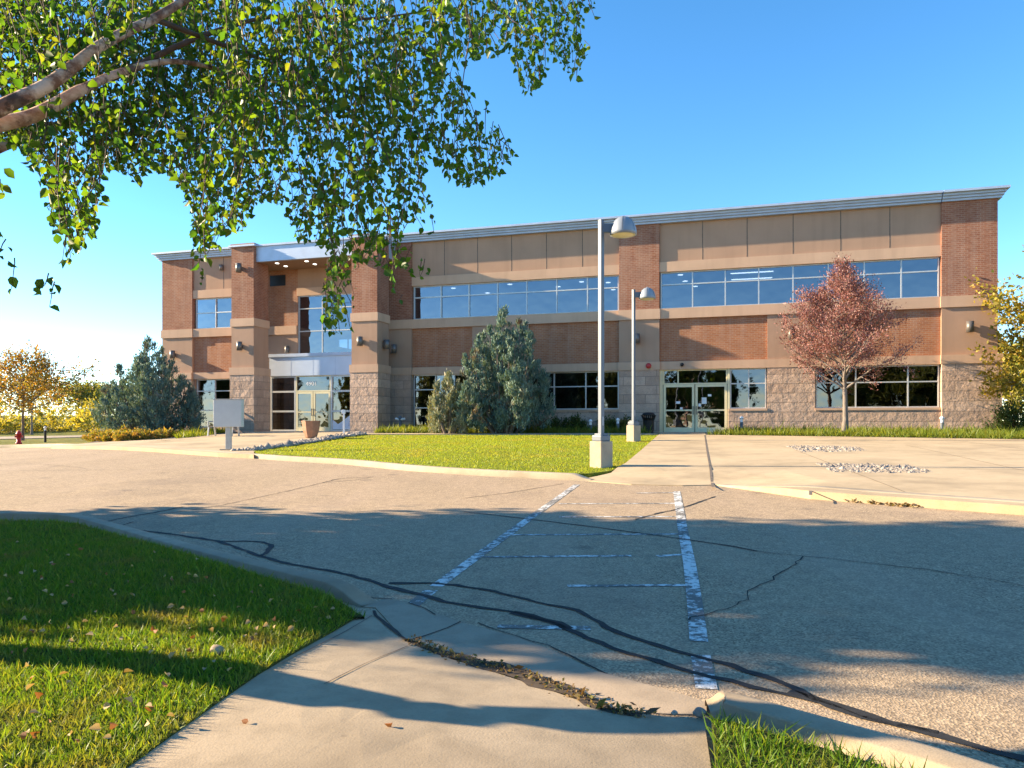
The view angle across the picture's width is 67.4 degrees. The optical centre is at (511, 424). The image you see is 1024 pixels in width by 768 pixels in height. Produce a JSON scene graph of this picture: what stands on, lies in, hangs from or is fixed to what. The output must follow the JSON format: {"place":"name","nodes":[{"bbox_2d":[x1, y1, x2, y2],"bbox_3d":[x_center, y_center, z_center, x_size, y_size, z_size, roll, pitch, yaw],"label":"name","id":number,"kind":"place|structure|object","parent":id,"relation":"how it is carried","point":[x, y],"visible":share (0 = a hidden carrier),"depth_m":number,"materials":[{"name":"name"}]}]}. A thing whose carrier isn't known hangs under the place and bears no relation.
{"place":"outdoors","nodes":[
{"label":"outdoors","id":0,"kind":"place"},
{"bbox_2d":[0,435,81,439],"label":"road","id":1,"kind":"structure","parent":0,"point":[37,437],"depth_m":63.92,"materials":[{"name":"grey asphalt"}]},
{"bbox_2d":[0,415,144,444],"bbox_3d":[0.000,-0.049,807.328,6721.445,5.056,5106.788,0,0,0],"label":"ground","id":2,"kind":"structure","parent":0,"point":[49,440],"depth_m":77.72,"materials":[{"name":"green plant"}]},
{"bbox_2d":[0,408,24,433],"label":"bank shrub","id":3,"kind":"object","parent":2,"relation":"on","point":[6,424],"visible":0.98,"depth_m":83.55,"materials":[{"name":"yellow plant"}]},
{"bbox_2d":[0,399,28,418],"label":"bank shrub","id":4,"kind":"object","parent":2,"relation":"on","point":[13,411],"visible":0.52,"depth_m":110.16,"materials":[{"name":"yellow plant"}]},
{"bbox_2d":[0,411,37,432],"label":"bank shrub","id":5,"kind":"object","parent":2,"relation":"on","point":[20,423],"visible":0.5,"depth_m":86.41,"materials":[{"name":"yellow plant"}]},
{"bbox_2d":[0,370,67,434],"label":"orange tree","id":6,"kind":"object","parent":2,"relation":"on","point":[32,405],"visible":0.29,"depth_m":79.84,"materials":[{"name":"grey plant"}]},
{"bbox_2d":[28,410,75,431],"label":"bank shrub","id":7,"kind":"object","parent":2,"relation":"on","point":[54,423],"visible":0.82,"depth_m":88.41,"materials":[{"name":"yellow plant"}]},
{"bbox_2d":[28,399,80,417],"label":"bank shrub","id":8,"kind":"object","parent":2,"relation":"on","point":[65,410],"visible":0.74,"depth_m":112.43,"materials":[{"name":"yellow plant"}]},
{"bbox_2d":[0,340,111,440],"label":"orange tree","id":9,"kind":"object","parent":2,"relation":"on","point":[32,371],"visible":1,"depth_m":53.68,"materials":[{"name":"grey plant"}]},
{"bbox_2d":[41,375,108,408],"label":"tree","id":10,"kind":"object","parent":2,"relation":"on","point":[84,394],"visible":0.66,"depth_m":116.84,"materials":[{"name":"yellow plant"}]},
{"bbox_2d":[59,409,107,432],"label":"bank shrub","id":11,"kind":"object","parent":2,"relation":"on","point":[84,423],"visible":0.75,"depth_m":85.76,"materials":[{"name":"yellow plant"}]},
{"bbox_2d":[74,396,114,418],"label":"bank shrub","id":12,"kind":"object","parent":2,"relation":"on","point":[85,409],"visible":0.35,"depth_m":108.55,"materials":[{"name":"yellow plant"}]},
{"bbox_2d":[80,379,134,407],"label":"tree","id":13,"kind":"object","parent":2,"relation":"on","point":[94,385],"visible":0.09,"depth_m":118.81,"materials":[{"name":"green plant"}]},
{"bbox_2d":[151,185,1010,434],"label":"office building","id":14,"kind":"structure","parent":2,"relation":"on","point":[721,283],"depth_m":36.84,"materials":[{"name":"brick"}]},
{"bbox_2d":[196,297,230,328],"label":"window","id":15,"kind":"structure","parent":14,"relation":"in","point":[210,312],"depth_m":44.14,"materials":[{"name":"blue glass"}]},
{"bbox_2d":[197,379,229,426],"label":"window","id":16,"kind":"structure","parent":14,"relation":"in","point":[210,389],"depth_m":44.18,"materials":[{"name":"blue glass"}]},
{"bbox_2d":[270,376,295,430],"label":"window","id":17,"kind":"structure","parent":14,"relation":"in","point":[282,388],"depth_m":42.34,"materials":[{"name":"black glass"}]},
{"bbox_2d":[296,392,312,430],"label":"door","id":18,"kind":"structure","parent":14,"relation":"in","point":[304,400],"depth_m":41.94,"materials":[{"name":"clear glass"}]},
{"bbox_2d":[296,375,330,391],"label":"window","id":19,"kind":"structure","parent":14,"relation":"in","point":[323,382],"depth_m":41.77,"materials":[{"name":"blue glass"}]},
{"bbox_2d":[313,391,330,430],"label":"door","id":20,"kind":"structure","parent":14,"relation":"in","point":[321,399],"depth_m":41.59,"materials":[{"name":"clear glass"}]},
{"bbox_2d":[298,293,351,352],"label":"window","id":21,"kind":"structure","parent":14,"relation":"in","point":[312,338],"depth_m":42.42,"materials":[{"name":"blue glass"}]},
{"bbox_2d":[331,375,349,430],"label":"window","id":22,"kind":"structure","parent":14,"relation":"in","point":[340,384],"depth_m":41.31,"materials":[{"name":"clear glass"}]},
{"bbox_2d":[414,374,468,426],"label":"window","id":23,"kind":"structure","parent":14,"relation":"in","point":[423,384],"depth_m":40.29,"materials":[{"name":"clear glass"}]},
{"bbox_2d":[414,275,618,318],"bbox_3d":[0.021,-6.355,38.886,10.830,1.750,0.120,0,0,17],"label":"window","id":24,"kind":"structure","parent":14,"relation":"in","point":[578,294],"depth_m":38.81,"materials":[{"name":"blue glass"}]},
{"bbox_2d":[530,371,618,409],"bbox_3d":[3.065,-1.650,37.956,4.460,1.860,0.120,0,0,17],"label":"window","id":25,"kind":"structure","parent":14,"relation":"in","point":[571,390],"depth_m":37.84,"materials":[{"name":"glass"}]},
{"bbox_2d":[663,384,693,431],"bbox_3d":[7.899,-0.745,36.369,1.435,2.250,0.130,0,0,17],"label":"door","id":26,"kind":"structure","parent":14,"relation":"in","point":[675,419],"depth_m":36.40,"materials":[{"name":"glass"}]},
{"bbox_2d":[663,369,726,384],"bbox_3d":[8.624,-2.230,36.216,2.950,0.700,0.120,0,0,17],"label":"window","id":27,"kind":"structure","parent":14,"relation":"in","point":[688,376],"depth_m":36.20,"materials":[{"name":"black glass"}]},
{"bbox_2d":[695,384,726,431],"bbox_3d":[9.309,-0.745,35.939,1.435,2.250,0.130,0,0,17],"label":"door","id":28,"kind":"structure","parent":14,"relation":"in","point":[713,414],"depth_m":35.96,"materials":[{"name":"glass"}]},
{"bbox_2d":[730,368,765,408],"bbox_3d":[10.925,-1.650,35.554,1.600,1.860,0.120,0,0,17],"label":"window","id":29,"kind":"structure","parent":14,"relation":"in","point":[747,385],"depth_m":35.53,"materials":[{"name":"clear glass"}]},
{"bbox_2d":[661,257,938,308],"bbox_3d":[12.798,-6.355,34.982,11.890,1.750,0.121,0,0,17],"label":"window","id":30,"kind":"structure","parent":14,"relation":"in","point":[912,277],"depth_m":35.14,"materials":[{"name":"blue glass"}]},
{"bbox_2d":[816,364,938,407],"bbox_3d":[16.100,-1.650,33.973,4.980,1.860,0.120,0,0,17],"label":"window","id":31,"kind":"structure","parent":14,"relation":"in","point":[897,389],"depth_m":33.84,"materials":[{"name":"glass"}]},
{"bbox_2d":[966,321,973,332],"bbox_3d":[19.389,-4.120,32.517,0.300,0.460,0.356,0,0,17],"label":"wall light","id":32,"kind":"object","parent":14,"relation":"attached to","point":[969,326],"visible":1,"depth_m":32.38,"materials":[{"name":"grey metal"}]},
{"bbox_2d":[641,412,655,432],"bbox_3d":[6.347,-0.056,35.700,0.756,0.970,0.756,0,0,0],"label":"trash can","id":33,"kind":"object","parent":2,"relation":"on","point":[647,422],"visible":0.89,"depth_m":35.49,"materials":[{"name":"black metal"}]},
{"bbox_2d":[710,434,1022,438],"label":"planting bed","id":34,"kind":"object","parent":2,"relation":"on","point":[872,436],"visible":0.12,"depth_m":29.76,"materials":[{"name":"soil"}]},
{"bbox_2d":[774,252,925,431],"bbox_3d":[13.472,-3.220,30.793,5.551,7.670,5.758,0,0,3],"label":"red tree","id":35,"kind":"object","parent":34,"relation":"on","point":[846,314],"visible":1,"depth_m":30.74,"materials":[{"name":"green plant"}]},
{"bbox_2d":[703,419,1023,438],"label":"groundcover","id":36,"kind":"object","parent":34,"relation":"on","point":[949,432],"visible":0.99,"depth_m":30.40,"materials":[{"name":"green plant"}]},
{"bbox_2d":[980,394,1023,430],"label":"boxwood shrub","id":37,"kind":"object","parent":34,"relation":"on","point":[1007,417],"visible":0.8,"depth_m":31.10,"materials":[{"name":"green plant"}]},
{"bbox_2d":[964,245,1023,399],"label":"yellow tree","id":38,"kind":"object","parent":2,"relation":"on","point":[1017,308],"visible":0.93,"depth_m":31.52,"materials":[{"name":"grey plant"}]},
{"bbox_2d":[998,328,1023,412],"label":"tree","id":39,"kind":"object","parent":2,"relation":"on","point":[1012,394],"visible":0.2,"depth_m":52.81,"materials":[{"name":"yellow plant"}]},
{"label":"gravel bed","id":40,"kind":"structure","parent":2,"relation":"on","visible":0},
{"bbox_2d":[230,431,366,450],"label":"gravel","id":41,"kind":"structure","parent":40,"relation":"on","point":[302,441],"depth_m":27.97,"materials":[{"name":"grey gravel"}]},
{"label":"planting bed","id":42,"kind":"structure","parent":2,"relation":"on","visible":0},
{"bbox_2d":[425,368,469,433],"bbox_3d":[-2.923,-0.986,35.232,2.187,3.182,1.965,0,0,0],"label":"juniper","id":43,"kind":"object","parent":42,"relation":"on","point":[442,416],"visible":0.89,"depth_m":34.90,"materials":[{"name":"green plant"}]},
{"bbox_2d":[454,304,555,432],"bbox_3d":[-0.335,-2.502,35.640,4.783,6.194,4.821,0,0,0],"label":"juniper","id":44,"kind":"object","parent":42,"relation":"on","point":[510,386],"visible":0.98,"depth_m":34.93,"materials":[{"name":"green plant"}]},
{"bbox_2d":[372,421,652,432],"bbox_3d":[0.078,0.008,37.313,13.094,0.848,4.687,0,0,7],"label":"groundcover","id":45,"kind":"object","parent":42,"relation":"on","point":[406,429],"visible":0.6,"depth_m":35.86,"materials":[{"name":"green plant"}]},
{"bbox_2d":[544,415,569,430],"bbox_3d":[2.248,-0.003,36.673,1.393,0.959,1.423,0,0,24],"label":"boxwood shrub","id":46,"kind":"object","parent":42,"relation":"on","point":[556,420],"visible":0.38,"depth_m":36.54,"materials":[{"name":"green plant"}]},
{"bbox_2d":[562,412,587,429],"bbox_3d":[3.026,-0.063,36.526,1.436,1.075,1.279,0,0,5],"label":"boxwood shrub","id":47,"kind":"object","parent":42,"relation":"on","point":[575,420],"visible":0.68,"depth_m":36.32,"materials":[{"name":"green plant"}]},
{"bbox_2d":[595,414,616,429],"bbox_3d":[4.493,-0.034,36.259,1.186,1.005,1.322,0,0,-4],"label":"boxwood shrub","id":48,"kind":"object","parent":42,"relation":"on","point":[610,422],"visible":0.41,"depth_m":36.02,"materials":[{"name":"green plant"}]},
{"bbox_2d":[616,414,638,429],"bbox_3d":[5.436,-0.008,36.069,1.251,0.952,1.263,0,0,14],"label":"boxwood shrub","id":49,"kind":"object","parent":42,"relation":"on","point":[623,423],"visible":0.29,"depth_m":35.98,"materials":[{"name":"green plant"}]},
{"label":"planting bed","id":50,"kind":"structure","parent":2,"relation":"on","visible":0},
{"bbox_2d":[88,428,111,441],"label":"shrub","id":51,"kind":"object","parent":50,"relation":"on","point":[97,432],"visible":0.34,"depth_m":36.15,"materials":[{"name":"yellow plant"}]},
{"bbox_2d":[92,429,117,441],"bbox_3d":[-17.982,0.528,34.314,1.312,0.714,1.431,0,0,-39],"label":"shrub","id":52,"kind":"object","parent":50,"relation":"on","point":[105,436],"visible":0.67,"depth_m":34.04,"materials":[{"name":"yellow plant"}]},
{"bbox_2d":[111,430,133,440],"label":"shrub","id":53,"kind":"object","parent":50,"relation":"on","point":[119,435],"visible":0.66,"depth_m":32.93,"materials":[{"name":"yellow plant"}]},
{"bbox_2d":[123,426,152,440],"bbox_3d":[-16.195,0.428,33.342,1.326,0.779,1.226,0,0,8],"label":"shrub","id":54,"kind":"object","parent":50,"relation":"on","point":[136,434],"visible":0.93,"depth_m":33.05,"materials":[{"name":"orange plant"}]},
{"bbox_2d":[88,334,206,432],"bbox_3d":[-18.464,-1.893,39.553,5.563,5.483,5.355,0,0,0],"label":"juniper","id":55,"kind":"object","parent":50,"relation":"on","point":[148,401],"visible":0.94,"depth_m":38.62,"materials":[{"name":"green plant"}]},
{"bbox_2d":[141,428,167,438],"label":"shrub","id":56,"kind":"object","parent":50,"relation":"on","point":[158,433],"visible":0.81,"depth_m":33.47,"materials":[{"name":"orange plant"}]},
{"bbox_2d":[164,427,179,437],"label":"shrub","id":57,"kind":"object","parent":50,"relation":"on","point":[170,433],"visible":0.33,"depth_m":34.53,"materials":[{"name":"yellow plant"}]},
{"bbox_2d":[0,515,366,767],"bbox_3d":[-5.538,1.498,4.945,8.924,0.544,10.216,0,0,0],"label":"front lawn","id":58,"kind":"structure","parent":0,"point":[280,659],"depth_m":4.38,"materials":[{"name":"plant"}]},
{"bbox_2d":[210,644,224,654],"bbox_3d":[-1.740,1.341,4.532,0.086,0.068,0.102,0,0,0],"label":"stone","id":59,"kind":"object","parent":58,"relation":"on","point":[216,647],"visible":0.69,"depth_m":4.51,"materials":[{"name":"grey stone"}]},
{"bbox_2d":[0,0,600,336],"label":"birch tree","id":60,"kind":"object","parent":58,"relation":"on","point":[70,58],"visible":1,"depth_m":4.31,"materials":[{"name":"green plant"}]},
{"bbox_2d":[174,425,224,437],"bbox_3d":[-15.296,0.172,38.809,3.405,0.911,11.894,0,0,-17],"label":"groundcover","id":61,"kind":"object","parent":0,"point":[193,433],"visible":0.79,"depth_m":35.53,"materials":[{"name":"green plant"}]},
{"bbox_2d":[51,431,351,458],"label":"entrance walk","id":62,"kind":"structure","parent":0,"point":[243,440],"depth_m":29.25,"materials":[{"name":"concrete"}]},
{"bbox_2d":[207,421,239,435],"bbox_3d":[-12.775,0.068,34.085,1.290,0.934,0.638,0,0,17],"label":"bench","id":63,"kind":"object","parent":62,"relation":"on","point":[208,426],"visible":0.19,"depth_m":34.03,"materials":[{"name":"silver metal"}]},
{"bbox_2d":[212,399,244,449],"bbox_3d":[-9.075,0.107,24.599,0.980,1.825,0.360,0,0,6],"label":"sign","id":64,"kind":"object","parent":62,"relation":"on","point":[228,414],"visible":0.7,"depth_m":24.51,"materials":[{"name":"metal"}]},
{"bbox_2d":[301,421,320,437],"bbox_3d":[-8.380,0.214,32.027,0.739,0.710,0.739,0,0,-3],"label":"planter","id":65,"kind":"object","parent":62,"relation":"on","point":[310,429],"visible":0.96,"depth_m":31.78,"materials":[{"name":"ceramic"}]},
{"bbox_2d":[128,610,710,767],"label":"sidewalk ramp","id":66,"kind":"structure","parent":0,"point":[437,711],"depth_m":3.61,"materials":[{"name":"concrete"}]},
{"bbox_2d":[372,610,409,641],"bbox_3d":[-0.873,1.419,5.426,0.047,0.011,0.887,0,0,-25],"label":"concrete joint","id":67,"kind":"object","parent":66,"relation":"on","point":[389,626],"visible":1,"depth_m":5.39,"materials":[{"name":"grey concrete"}]},
{"bbox_2d":[409,641,642,716],"bbox_3d":[-0.001,1.440,4.448,1.806,0.026,0.202,0,0,43],"label":"dirt seam","id":68,"kind":"object","parent":66,"relation":"on","point":[536,683],"visible":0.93,"depth_m":4.35,"materials":[{"name":"soil"}]},
{"bbox_2d":[403,634,660,717],"bbox_3d":[-0.002,1.436,4.437,1.934,0.101,0.248,0,0,44],"label":"seam debris","id":69,"kind":"object","parent":66,"relation":"on","point":[600,703],"visible":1,"depth_m":4.30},
{"bbox_2d":[254,434,658,477],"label":"island lawn","id":70,"kind":"structure","parent":0,"point":[591,474],"depth_m":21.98,"materials":[{"name":"plant"}]},
{"bbox_2d":[590,216,636,467],"bbox_3d":[2.284,-1.793,17.321,1.053,5.810,0.600,0,0,0],"label":"lamp post","id":71,"kind":"object","parent":70,"relation":"on","point":[601,449],"visible":0.98,"depth_m":17.27,"materials":[{"name":"metal"}]},
{"bbox_2d":[627,287,655,441],"bbox_3d":[4.701,-2.108,27.966,1.053,5.760,0.600,0,0,0],"label":"lamp post","id":72,"kind":"object","parent":70,"relation":"on","point":[633,425],"visible":0.98,"depth_m":27.90,"materials":[{"name":"metal"}]},
{"bbox_2d":[0,448,1023,767],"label":"parking lot","id":73,"kind":"structure","parent":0,"point":[940,648],"depth_m":7.55,"materials":[{"name":"grey asphalt"}]},
{"bbox_2d":[0,512,377,606],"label":"kerb","id":74,"kind":"structure","parent":73,"relation":"on","point":[347,592],"depth_m":7.29,"materials":[{"name":"concrete"}]},
{"bbox_2d":[143,530,273,555],"bbox_3d":[-3.909,1.355,9.346,3.675,0.044,0.530,0,0,38],"label":"crack sealant","id":75,"kind":"object","parent":73,"relation":"on","point":[270,547],"visible":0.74,"depth_m":8.88,"materials":[{"name":"black asphalt"}]},
{"bbox_2d":[0,444,590,480],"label":"kerb","id":76,"kind":"structure","parent":73,"relation":"on","point":[488,472],"depth_m":17.96,"materials":[{"name":"concrete"}]},
{"bbox_2d":[409,590,437,605],"bbox_3d":[-0.737,1.415,6.257,0.120,0.017,0.520,0,0,11],"label":"parking line","id":77,"kind":"object","parent":73,"relation":"on","point":[419,600],"visible":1,"depth_m":6.24,"materials":[{"name":"paint"}]},
{"bbox_2d":[430,552,486,586],"bbox_3d":[-0.486,1.379,7.375,0.120,0.047,1.499,0,0,13],"label":"parking line","id":78,"kind":"object","parent":73,"relation":"on","point":[459,569],"visible":1,"depth_m":7.30,"materials":[{"name":"paint"}]},
{"bbox_2d":[216,541,817,701],"bbox_3d":[-0.895,1.407,6.516,7.042,0.103,0.279,0,0,44],"label":"crack sealant","id":79,"kind":"object","parent":73,"relation":"on","point":[656,660],"visible":1,"depth_m":5.25,"materials":[{"name":"black asphalt"}]},
{"bbox_2d":[478,484,578,552],"bbox_3d":[0.456,1.251,11.349,0.125,0.209,6.670,0,0,13],"label":"parking line","id":80,"kind":"object","parent":73,"relation":"on","point":[502,537],"visible":1,"depth_m":10.00,"materials":[{"name":"paint"}]},
{"bbox_2d":[363,599,706,715],"bbox_3d":[-0.139,1.492,4.937,0.586,0.154,3.075,0,0,-43],"label":"gutter","id":81,"kind":"object","parent":73,"relation":"on","point":[406,620],"visible":0.58,"depth_m":4.79,"materials":[{"name":"concrete"}]},
{"bbox_2d":[510,611,572,628],"bbox_3d":[0.221,1.425,5.601,0.135,0.012,0.615,0,0,-42],"label":"crack sealant","id":82,"kind":"object","parent":73,"relation":"on","point":[550,620],"visible":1,"depth_m":5.62,"materials":[{"name":"black asphalt"}]},
{"bbox_2d":[478,622,606,673],"bbox_3d":[0.230,1.444,4.960,0.086,0.028,1.492,0,0,-37],"label":"asphalt crack","id":83,"kind":"object","parent":73,"relation":"on","point":[556,649],"visible":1,"depth_m":4.85,"materials":[{"name":"black asphalt"}]},
{"bbox_2d":[497,624,590,629],"bbox_3d":[0.224,1.431,5.417,0.656,0.007,0.090,0,0,5],"label":"parking line","id":84,"kind":"object","parent":73,"relation":"on","point":[541,627],"visible":1,"depth_m":5.42,"materials":[{"name":"paint"}]},
{"bbox_2d":[483,555,630,557],"bbox_3d":[0.464,1.355,7.881,1.524,0.016,0.078,0,0,0],"label":"parking line","id":85,"kind":"object","parent":73,"relation":"on","point":[560,556],"visible":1,"depth_m":7.88,"materials":[{"name":"paint"}]},
{"bbox_2d":[512,533,681,534],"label":"parking line","id":86,"kind":"object","parent":73,"relation":"on","point":[600,534],"visible":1,"depth_m":9.15,"materials":[{"name":"paint"}]},
{"bbox_2d":[388,582,815,698],"bbox_3d":[0.423,1.427,5.597,0.517,0.061,3.841,0,0,-45],"label":"crack sealant","id":87,"kind":"object","parent":73,"relation":"on","point":[729,664],"visible":1,"depth_m":5.02,"materials":[{"name":"black asphalt"}]},
{"bbox_2d":[464,511,756,550],"bbox_3d":[0.980,1.298,9.640,4.476,0.064,0.171,0,0,43],"label":"crack sealant","id":88,"kind":"object","parent":73,"relation":"on","point":[628,531],"visible":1,"depth_m":9.31,"materials":[{"name":"black asphalt"}]},
{"bbox_2d":[559,516,675,516],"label":"parking line","id":89,"kind":"object","parent":73,"relation":"on","point":[616,516],"visible":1,"depth_m":10.53,"materials":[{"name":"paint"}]},
{"bbox_2d":[559,503,678,503],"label":"parking line","id":90,"kind":"object","parent":73,"relation":"on","point":[618,503],"visible":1,"depth_m":11.86,"materials":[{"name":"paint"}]},
{"bbox_2d":[567,584,689,586],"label":"parking line","id":91,"kind":"object","parent":73,"relation":"on","point":[607,585],"visible":1,"depth_m":6.62,"materials":[{"name":"paint"}]},
{"bbox_2d":[673,491,695,562],"bbox_3d":[2.296,1.262,10.437,0.128,0.186,5.970,0,0,11],"label":"parking line","id":92,"kind":"object","parent":73,"relation":"on","point":[686,548],"visible":1,"depth_m":9.25,"materials":[{"name":"paint"}]},
{"bbox_2d":[683,563,707,641],"bbox_3d":[1.486,1.394,6.288,0.124,0.078,2.486,0,0,12],"label":"parking line","id":93,"kind":"object","parent":73,"relation":"on","point":[697,628],"visible":1,"depth_m":5.95,"materials":[{"name":"paint"}]},
{"bbox_2d":[693,707,706,717],"bbox_3d":[0.934,1.434,3.819,0.072,0.053,0.047,0,0,0],"label":"stone","id":94,"kind":"object","parent":73,"relation":"on","point":[697,712],"visible":0.98,"depth_m":3.80,"materials":[{"name":"grey stone"}]},
{"bbox_2d":[691,655,717,688],"bbox_3d":[1.126,1.450,4.517,0.120,0.018,0.575,0,0,11],"label":"parking line","id":95,"kind":"object","parent":73,"relation":"on","point":[702,666],"visible":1,"depth_m":4.49,"materials":[{"name":"paint"}]},
{"bbox_2d":[688,556,803,619],"bbox_3d":[2.167,1.375,6.619,0.180,0.081,2.771,0,0,37],"label":"asphalt crack","id":96,"kind":"object","parent":73,"relation":"on","point":[689,618],"visible":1,"depth_m":6.49,"materials":[{"name":"black asphalt"}]},
{"bbox_2d":[705,691,1000,767],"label":"kerb","id":97,"kind":"structure","parent":73,"relation":"on","point":[879,745],"depth_m":3.46,"materials":[{"name":"concrete"}]},
{"bbox_2d":[802,693,938,733],"bbox_3d":[1.775,1.461,3.871,0.132,0.012,0.679,0,0,-42],"label":"crack sealant","id":98,"kind":"object","parent":73,"relation":"on","point":[839,709],"visible":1,"depth_m":3.84,"materials":[{"name":"black asphalt"}]},
{"bbox_2d":[719,484,1023,502],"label":"kerb","id":99,"kind":"structure","parent":73,"relation":"on","point":[882,491],"depth_m":12.01,"materials":[{"name":"concrete"}]},
{"bbox_2d":[844,498,919,506],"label":"gutter leaves","id":100,"kind":"object","parent":73,"relation":"on","point":[899,504],"visible":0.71,"depth_m":11.35,"materials":[{"name":"brown plant"}]},
{"bbox_2d":[787,690,1023,760],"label":"crack sealant","id":101,"kind":"object","parent":73,"relation":"on","point":[941,735],"visible":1,"depth_m":3.65,"materials":[{"name":"black asphalt"}]},
{"bbox_2d":[0,0,1023,421],"label":"sky","id":102,"kind":"structure","parent":0,"point":[678,105],"materials":[{"name":"blue"}]},
{"bbox_2d":[367,433,657,434],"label":"back walk","id":103,"kind":"structure","parent":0,"point":[503,433],"depth_m":34.41,"materials":[{"name":"concrete"}]},
{"bbox_2d":[589,432,1023,514],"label":"plaza","id":104,"kind":"structure","parent":0,"point":[676,459],"depth_m":16.37,"materials":[{"name":"concrete"}]},
{"bbox_2d":[704,435,714,486],"bbox_3d":[5.741,0.783,22.588,0.062,0.674,18.827,0,0,14],"label":"concrete joint","id":105,"kind":"object","parent":104,"relation":"on","point":[711,474],"visible":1,"depth_m":17.03,"materials":[{"name":"grey concrete"}]},
{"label":"gravel bed","id":106,"kind":"structure","parent":104,"relation":"on","visible":0},
{"bbox_2d":[786,445,864,451],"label":"gravel","id":107,"kind":"structure","parent":106,"relation":"on","point":[818,448],"depth_m":22.21,"materials":[{"name":"grey gravel"}]},
{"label":"gravel bed","id":108,"kind":"structure","parent":104,"relation":"on","visible":0},
{"bbox_2d":[816,462,931,472],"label":"gravel","id":109,"kind":"structure","parent":108,"relation":"on","point":[840,466],"depth_m":15.94,"materials":[{"name":"grey gravel"}]},
{"bbox_2d":[702,705,927,767],"bbox_3d":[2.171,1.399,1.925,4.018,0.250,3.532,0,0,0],"label":"corner grass","id":110,"kind":"structure","parent":0,"point":[804,759],"depth_m":3.28,"materials":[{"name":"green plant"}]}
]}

